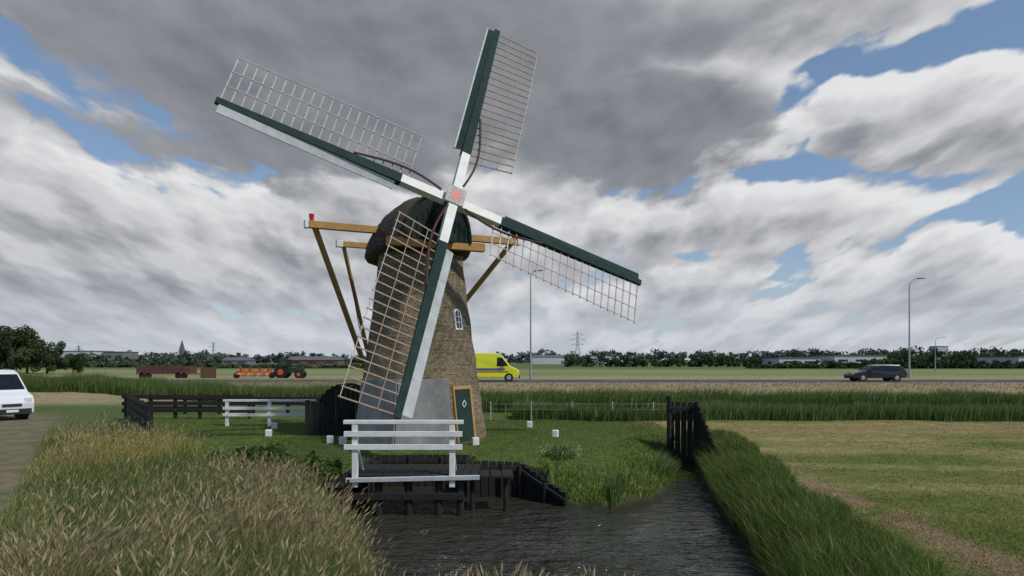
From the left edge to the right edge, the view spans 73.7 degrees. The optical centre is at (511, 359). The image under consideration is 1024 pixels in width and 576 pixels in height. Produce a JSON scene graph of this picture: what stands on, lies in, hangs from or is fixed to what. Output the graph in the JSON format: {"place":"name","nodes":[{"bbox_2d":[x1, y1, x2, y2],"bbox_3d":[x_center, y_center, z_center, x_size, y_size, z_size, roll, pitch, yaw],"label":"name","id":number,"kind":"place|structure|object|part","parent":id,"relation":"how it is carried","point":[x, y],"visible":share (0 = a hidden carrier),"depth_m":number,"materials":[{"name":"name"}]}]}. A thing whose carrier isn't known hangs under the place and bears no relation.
{"place":"outdoors","nodes":[
{"label":"outdoors","id":0,"kind":"place"},
{"bbox_2d":[0,360,1023,575],"bbox_3d":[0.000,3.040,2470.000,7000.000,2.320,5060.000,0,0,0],"label":"ground","id":1,"kind":"structure","parent":0,"point":[20,440],"depth_m":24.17,"materials":[{"name":"green plant"}]},
{"bbox_2d":[0,331,21,369],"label":"tree","id":2,"kind":"object","parent":1,"relation":"on","point":[4,359],"visible":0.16,"depth_m":122.11,"materials":[{"name":"green plant"}]},
{"bbox_2d":[0,370,33,418],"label":"car","id":3,"kind":"object","parent":1,"relation":"on","point":[16,399],"visible":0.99,"depth_m":31.89,"materials":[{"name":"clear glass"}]},
{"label":"windows","id":4,"kind":"part","parent":3,"relation":"part of","materials":[{"name":"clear glass"}]},
{"bbox_2d":[0,324,40,369],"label":"tree","id":5,"kind":"object","parent":1,"relation":"on","point":[15,358],"visible":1,"depth_m":119.68,"materials":[{"name":"green plant"}]},
{"bbox_2d":[5,329,44,373],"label":"tree","id":6,"kind":"object","parent":1,"relation":"on","point":[30,361],"visible":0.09,"depth_m":125.87,"materials":[{"name":"green plant"}]},
{"bbox_2d":[28,341,66,373],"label":"tree","id":7,"kind":"object","parent":1,"relation":"on","point":[48,356],"visible":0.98,"depth_m":123.02,"materials":[{"name":"green plant"}]},
{"bbox_2d":[60,353,85,373],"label":"tree","id":8,"kind":"object","parent":1,"relation":"on","point":[70,363],"visible":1,"depth_m":125.73,"materials":[{"name":"green plant"}]},
{"bbox_2d":[61,351,102,362],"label":"warehouse","id":9,"kind":"structure","parent":1,"relation":"on","point":[78,352],"depth_m":390.00,"materials":[{"name":"grey metal"}]},
{"bbox_2d":[102,351,137,362],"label":"warehouse","id":10,"kind":"structure","parent":1,"relation":"on","point":[115,354],"depth_m":397.00,"materials":[{"name":"grey metal"}]},
{"bbox_2d":[125,394,152,431],"bbox_3d":[-15.446,2.300,28.136,0.180,1.430,9.564,0,0,-34],"label":"black fence","id":11,"kind":"object","parent":1,"relation":"on","point":[136,407],"visible":0.62,"depth_m":27.13,"materials":[{"name":"brown wood"}]},
{"bbox_2d":[136,366,215,377],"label":"crate wagon","id":12,"kind":"object","parent":1,"relation":"on","point":[177,371],"visible":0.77,"depth_m":90.95,"materials":[{"name":"brown wood"}]},
{"bbox_2d":[178,341,184,354],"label":"church","id":13,"kind":"structure","parent":1,"relation":"on","point":[181,349],"depth_m":598.55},
{"bbox_2d":[122,393,251,418],"bbox_3d":[-15.300,2.290,32.175,6.100,1.450,0.180,0,0,0],"label":"black fence","id":14,"kind":"object","parent":1,"relation":"on","point":[175,403],"visible":0.64,"depth_m":32.09,"materials":[{"name":"brown wood"}]},
{"bbox_2d":[25,360,362,367],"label":"hedge","id":15,"kind":"object","parent":1,"relation":"on","point":[133,364],"visible":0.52,"depth_m":226.23,"materials":[{"name":"green plant"}]},
{"bbox_2d":[202,355,247,360],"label":"factory","id":16,"kind":"structure","parent":1,"relation":"on","point":[209,356],"depth_m":443.00,"materials":[{"name":"grey metal"}]},
{"bbox_2d":[205,446,251,464],"bbox_3d":[-7.199,2.551,17.810,1.680,0.608,1.302,0,0,0],"label":"nettle bush","id":17,"kind":"object","parent":1,"relation":"on","point":[237,450],"visible":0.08,"depth_m":17.70,"materials":[{"name":"green plant"}]},
{"bbox_2d":[147,395,320,413],"bbox_3d":[-14.102,2.400,34.875,9.320,1.230,0.180,0,0,4],"label":"black fence","id":18,"kind":"object","parent":1,"relation":"on","point":[287,404],"visible":0.32,"depth_m":34.79,"materials":[{"name":"brown wood"}]},
{"bbox_2d":[222,357,255,364],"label":"barn","id":19,"kind":"structure","parent":1,"relation":"on","point":[240,360],"depth_m":316.23,"materials":[{"name":"grey metal"}]},
{"bbox_2d":[232,367,274,377],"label":"hay rake","id":20,"kind":"object","parent":1,"relation":"on","point":[237,374],"visible":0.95,"depth_m":92.55,"materials":[{"name":"orange paint"}]},
{"bbox_2d":[265,429,271,436],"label":"white marker block","id":21,"kind":"structure","parent":1,"relation":"on","point":[268,432],"depth_m":24.99,"materials":[{"name":"paint"}]},
{"bbox_2d":[223,399,315,425],"bbox_3d":[-10.300,2.325,28.983,3.900,1.300,0.195,0,0,0],"label":"white fence","id":22,"kind":"object","parent":1,"relation":"on","point":[227,408],"visible":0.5,"depth_m":28.89,"materials":[{"name":"paint"}]},
{"bbox_2d":[271,423,276,428],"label":"white marker block","id":23,"kind":"structure","parent":1,"relation":"on","point":[273,425],"depth_m":27.89,"materials":[{"name":"paint"}]},
{"bbox_2d":[223,442,342,497],"bbox_3d":[-5.300,2.566,15.905,2.772,1.369,1.886,0,0,0],"label":"nettle bush","id":24,"kind":"object","parent":1,"relation":"on","point":[335,467],"visible":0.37,"depth_m":15.64,"materials":[{"name":"green plant"}]},
{"bbox_2d":[274,359,306,377],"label":"tractor","id":25,"kind":"object","parent":1,"relation":"on","point":[284,369],"visible":0.93,"depth_m":92.30,"materials":[{"name":"metal"}]},
{"bbox_2d":[288,356,344,365],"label":"barn","id":26,"kind":"structure","parent":1,"relation":"on","point":[321,360],"depth_m":294.55,"materials":[{"name":"grey metal"}]},
{"bbox_2d":[291,362,333,364],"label":"windows and doors","id":27,"kind":"structure","parent":26,"relation":"in","point":[291,362],"depth_m":293.92,"materials":[{"name":"grey glass"}]},
{"bbox_2d":[0,411,635,575],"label":"meadow grass","id":28,"kind":"structure","parent":1,"relation":"on","point":[178,508],"depth_m":9.73,"materials":[{"name":"beige plant"}]},
{"bbox_2d":[305,400,350,435],"bbox_3d":[-6.790,2.180,25.200,1.697,1.400,0.085,0,0,0],"label":"timber screen","id":29,"kind":"object","parent":1,"relation":"on","point":[315,418],"visible":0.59,"depth_m":25.17,"materials":[{"name":"black wood"}]},
{"bbox_2d":[327,435,333,442],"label":"white marker block","id":30,"kind":"structure","parent":1,"relation":"on","point":[330,438],"depth_m":22.80,"materials":[{"name":"paint"}]},
{"bbox_2d":[319,383,360,433],"bbox_3d":[-6.350,1.850,26.258,2.500,1.900,1.285,0,0,0],"label":"scoop wheel casing","id":31,"kind":"object","parent":1,"relation":"on","point":[330,395],"visible":0.31,"depth_m":25.66,"materials":[{"name":"black wood"}]},
{"bbox_2d":[339,436,346,444],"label":"white marker block","id":32,"kind":"structure","parent":1,"relation":"on","point":[342,439],"depth_m":22.50,"materials":[{"name":"paint"}]},
{"bbox_2d":[214,28,641,443],"bbox_3d":[-3.264,-4.580,22.880,12.069,14.960,11.077,0,0,31],"label":"windmill","id":33,"kind":"object","parent":1,"relation":"on","point":[418,362],"visible":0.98,"depth_m":23.01,"materials":[{"name":"brown brick"}]},
{"bbox_2d":[453,309,462,329],"bbox_3d":[-1.909,-1.430,23.917,0.222,0.740,0.380,0,0,35],"label":"window","id":34,"kind":"structure","parent":33,"relation":"in","point":[457,314],"depth_m":23.86,"materials":[{"name":"white paint"}]},
{"bbox_2d":[451,386,475,442],"bbox_3d":[-1.681,1.850,23.474,0.478,1.900,1.048,0,0,35],"label":"door","id":35,"kind":"structure","parent":33,"relation":"in","point":[463,408],"depth_m":23.36,"materials":[{"name":"green paint"}]},
{"bbox_2d":[116,419,763,520],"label":"lawn grass","id":36,"kind":"structure","parent":1,"relation":"on","point":[645,453],"depth_m":22.42,"materials":[{"name":"green plant"}]},
{"bbox_2d":[319,454,567,517],"bbox_3d":[-1.490,3.426,17.470,5.719,1.547,4.260,0,0,0],"label":"timber revetment","id":37,"kind":"object","parent":1,"relation":"on","point":[528,483],"visible":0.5,"depth_m":17.89,"materials":[{"name":"black wood"}]},
{"bbox_2d":[342,420,482,515],"bbox_3d":[-2.365,2.743,16.532,3.232,2.715,1.785,0,0,0],"label":"footbridge","id":38,"kind":"object","parent":37,"relation":"on","point":[451,472],"visible":0.88,"depth_m":15.72,"materials":[{"name":"white paint"}]},
{"bbox_2d":[472,437,478,444],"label":"white marker block","id":39,"kind":"structure","parent":1,"relation":"on","point":[475,440],"depth_m":22.30,"materials":[{"name":"paint"}]},
{"bbox_2d":[475,352,519,381],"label":"yellow ambulance","id":40,"kind":"object","parent":1,"relation":"on","point":[493,365],"visible":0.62,"depth_m":63.33,"materials":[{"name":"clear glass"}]},
{"bbox_2d":[497,357,507,365],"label":"windows","id":41,"kind":"structure","parent":40,"relation":"in","point":[500,361],"depth_m":63.33,"materials":[{"name":"black glass"}]},
{"bbox_2d":[15,369,1023,412],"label":"reeds","id":42,"kind":"object","parent":1,"relation":"on","point":[500,401],"visible":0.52,"depth_m":37.77,"materials":[{"name":"green plant"}]},
{"bbox_2d":[30,345,1023,368],"bbox_3d":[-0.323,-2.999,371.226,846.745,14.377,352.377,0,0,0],"label":"distant trees","id":43,"kind":"object","parent":1,"relation":"on","point":[964,359],"visible":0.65,"depth_m":257.56,"materials":[{"name":"green plant"}]},
{"bbox_2d":[527,421,531,427],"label":"white marker block","id":44,"kind":"structure","parent":1,"relation":"on","point":[529,423],"depth_m":28.29,"materials":[{"name":"paint"}]},
{"bbox_2d":[529,270,542,378],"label":"street lamp","id":45,"kind":"object","parent":1,"relation":"on","point":[530,373],"visible":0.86,"depth_m":71.93,"materials":[{"name":"metal"}]},
{"bbox_2d":[532,355,564,363],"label":"greenhouse","id":46,"kind":"object","parent":1,"relation":"on","point":[547,359],"visible":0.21,"depth_m":413.00,"materials":[{"name":"glass"}]},
{"bbox_2d":[552,430,558,436],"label":"white marker block","id":47,"kind":"structure","parent":1,"relation":"on","point":[555,433],"depth_m":24.80,"materials":[{"name":"paint"}]},
{"bbox_2d":[542,443,576,459],"bbox_3d":[1.356,2.605,19.608,1.026,0.453,1.028,0,0,0],"label":"wild flower clump","id":48,"kind":"object","parent":1,"relation":"on","point":[559,455],"visible":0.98,"depth_m":19.47,"materials":[{"name":"green plant"}]},
{"bbox_2d":[539,440,581,455],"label":"white flowers","id":49,"kind":"object","parent":1,"relation":"on","point":[563,451],"visible":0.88,"depth_m":19.61,"materials":[{"name":"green plant"}]},
{"bbox_2d":[490,402,653,419],"bbox_3d":[3.750,2.425,31.890,9.550,0.950,0.071,0,0,0],"label":"wire fence","id":50,"kind":"object","parent":1,"relation":"on","point":[531,409],"visible":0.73,"depth_m":31.88,"materials":[{"name":"metal"}]},
{"bbox_2d":[570,332,584,360],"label":"electricity pylon","id":51,"kind":"object","parent":1,"relation":"on","point":[576,344],"visible":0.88,"depth_m":499.75,"materials":[{"name":"metal"}]},
{"bbox_2d":[586,355,634,363],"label":"warehouse","id":52,"kind":"structure","parent":1,"relation":"on","point":[605,356],"depth_m":413.00,"materials":[{"name":"grey metal"}]},
{"bbox_2d":[606,450,680,509],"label":"rushes","id":53,"kind":"object","parent":1,"relation":"on","point":[617,485],"visible":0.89,"depth_m":17.26,"materials":[{"name":"green plant"}]},
{"bbox_2d":[667,396,715,464],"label":"sluice gate","id":54,"kind":"structure","parent":1,"relation":"on","point":[697,428],"depth_m":23.57,"materials":[{"name":"black wood"}]},
{"bbox_2d":[510,398,1023,421],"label":"reeds","id":55,"kind":"object","parent":1,"relation":"on","point":[711,410],"visible":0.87,"depth_m":31.73,"materials":[{"name":"green plant"}]},
{"bbox_2d":[758,357,821,364],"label":"warehouse","id":56,"kind":"structure","parent":1,"relation":"on","point":[776,360],"depth_m":230.00,"materials":[{"name":"grey metal"}]},
{"bbox_2d":[784,361,815,362],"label":"windows and doors","id":57,"kind":"structure","parent":56,"relation":"in","point":[784,361],"depth_m":229.97,"materials":[{"name":"grey glass"}]},
{"bbox_2d":[680,427,961,575],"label":"reed bank grass","id":58,"kind":"structure","parent":1,"relation":"on","point":[801,524],"depth_m":11.60,"materials":[{"name":"green plant"}]},
{"bbox_2d":[808,355,887,363],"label":"warehouse","id":59,"kind":"structure","parent":1,"relation":"on","point":[849,358],"depth_m":235.00,"materials":[{"name":"grey metal"}]},
{"bbox_2d":[838,359,878,361],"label":"windows and doors","id":60,"kind":"structure","parent":59,"relation":"in","point":[842,360],"depth_m":234.96,"materials":[{"name":"grey glass"}]},
{"bbox_2d":[908,278,924,377],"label":"street lamp","id":61,"kind":"object","parent":1,"relation":"on","point":[909,372],"visible":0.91,"depth_m":77.94,"materials":[{"name":"metal"}]},
{"bbox_2d":[935,337,940,370],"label":"street lamp","id":62,"kind":"object","parent":1,"relation":"on","point":[935,353],"visible":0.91,"depth_m":149.92,"materials":[{"name":"metal"}]},
{"bbox_2d":[929,346,948,359],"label":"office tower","id":63,"kind":"structure","parent":1,"relation":"on","point":[943,348],"depth_m":515.00,"materials":[{"name":"grey glass"}]},
{"bbox_2d":[976,356,1023,363],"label":"warehouse","id":64,"kind":"structure","parent":1,"relation":"on","point":[990,359],"depth_m":232.90,"materials":[{"name":"grey metal"}]},
{"bbox_2d":[0,0,1023,359],"label":"sky","id":65,"kind":"structure","parent":0,"point":[772,175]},
{"bbox_2d":[347,464,761,575],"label":"water","id":66,"kind":"structure","parent":0,"point":[682,527],"depth_m":13.85,"materials":[{"name":"grey liquid"}]},
{"bbox_2d":[372,530,461,575],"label":"foam","id":67,"kind":"object","parent":66,"relation":"on","point":[428,566],"visible":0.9,"depth_m":11.87,"materials":[{"name":"white liquid"}]},
{"bbox_2d":[470,470,513,510],"bbox_3d":[-0.530,3.413,16.500,1.135,1.375,0.911,0,0,0],"label":"timber landing","id":68,"kind":"object","parent":66,"relation":"in","point":[506,474],"visible":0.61,"depth_m":16.25,"materials":[{"name":"black wood"}]},
{"bbox_2d":[676,464,703,479],"bbox_3d":[5.554,3.594,22.039,1.127,0.001,3.241,0,0,7],"label":"duckweed","id":69,"kind":"object","parent":66,"relation":"on","point":[694,473],"visible":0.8,"depth_m":21.62,"materials":[{"name":"green plant"}]},
{"bbox_2d":[133,379,1023,382],"bbox_3d":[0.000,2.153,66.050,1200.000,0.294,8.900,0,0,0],"label":"road","id":70,"kind":"structure","parent":0,"point":[717,380],"depth_m":66.94,"materials":[{"name":"grey asphalt"}]},
{"bbox_2d":[844,364,907,381],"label":"dark estate car","id":71,"kind":"object","parent":70,"relation":"on","point":[889,372],"visible":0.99,"depth_m":63.41,"materials":[{"name":"black metal"}]},
{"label":"windows","id":72,"kind":"part","parent":71,"relation":"part of","materials":[{"name":"black glass"}]},
{"bbox_2d":[148,379,1023,397],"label":"verge grass","id":73,"kind":"structure","parent":0,"point":[664,384],"depth_m":56.16,"materials":[{"name":"plant"}]}
]}

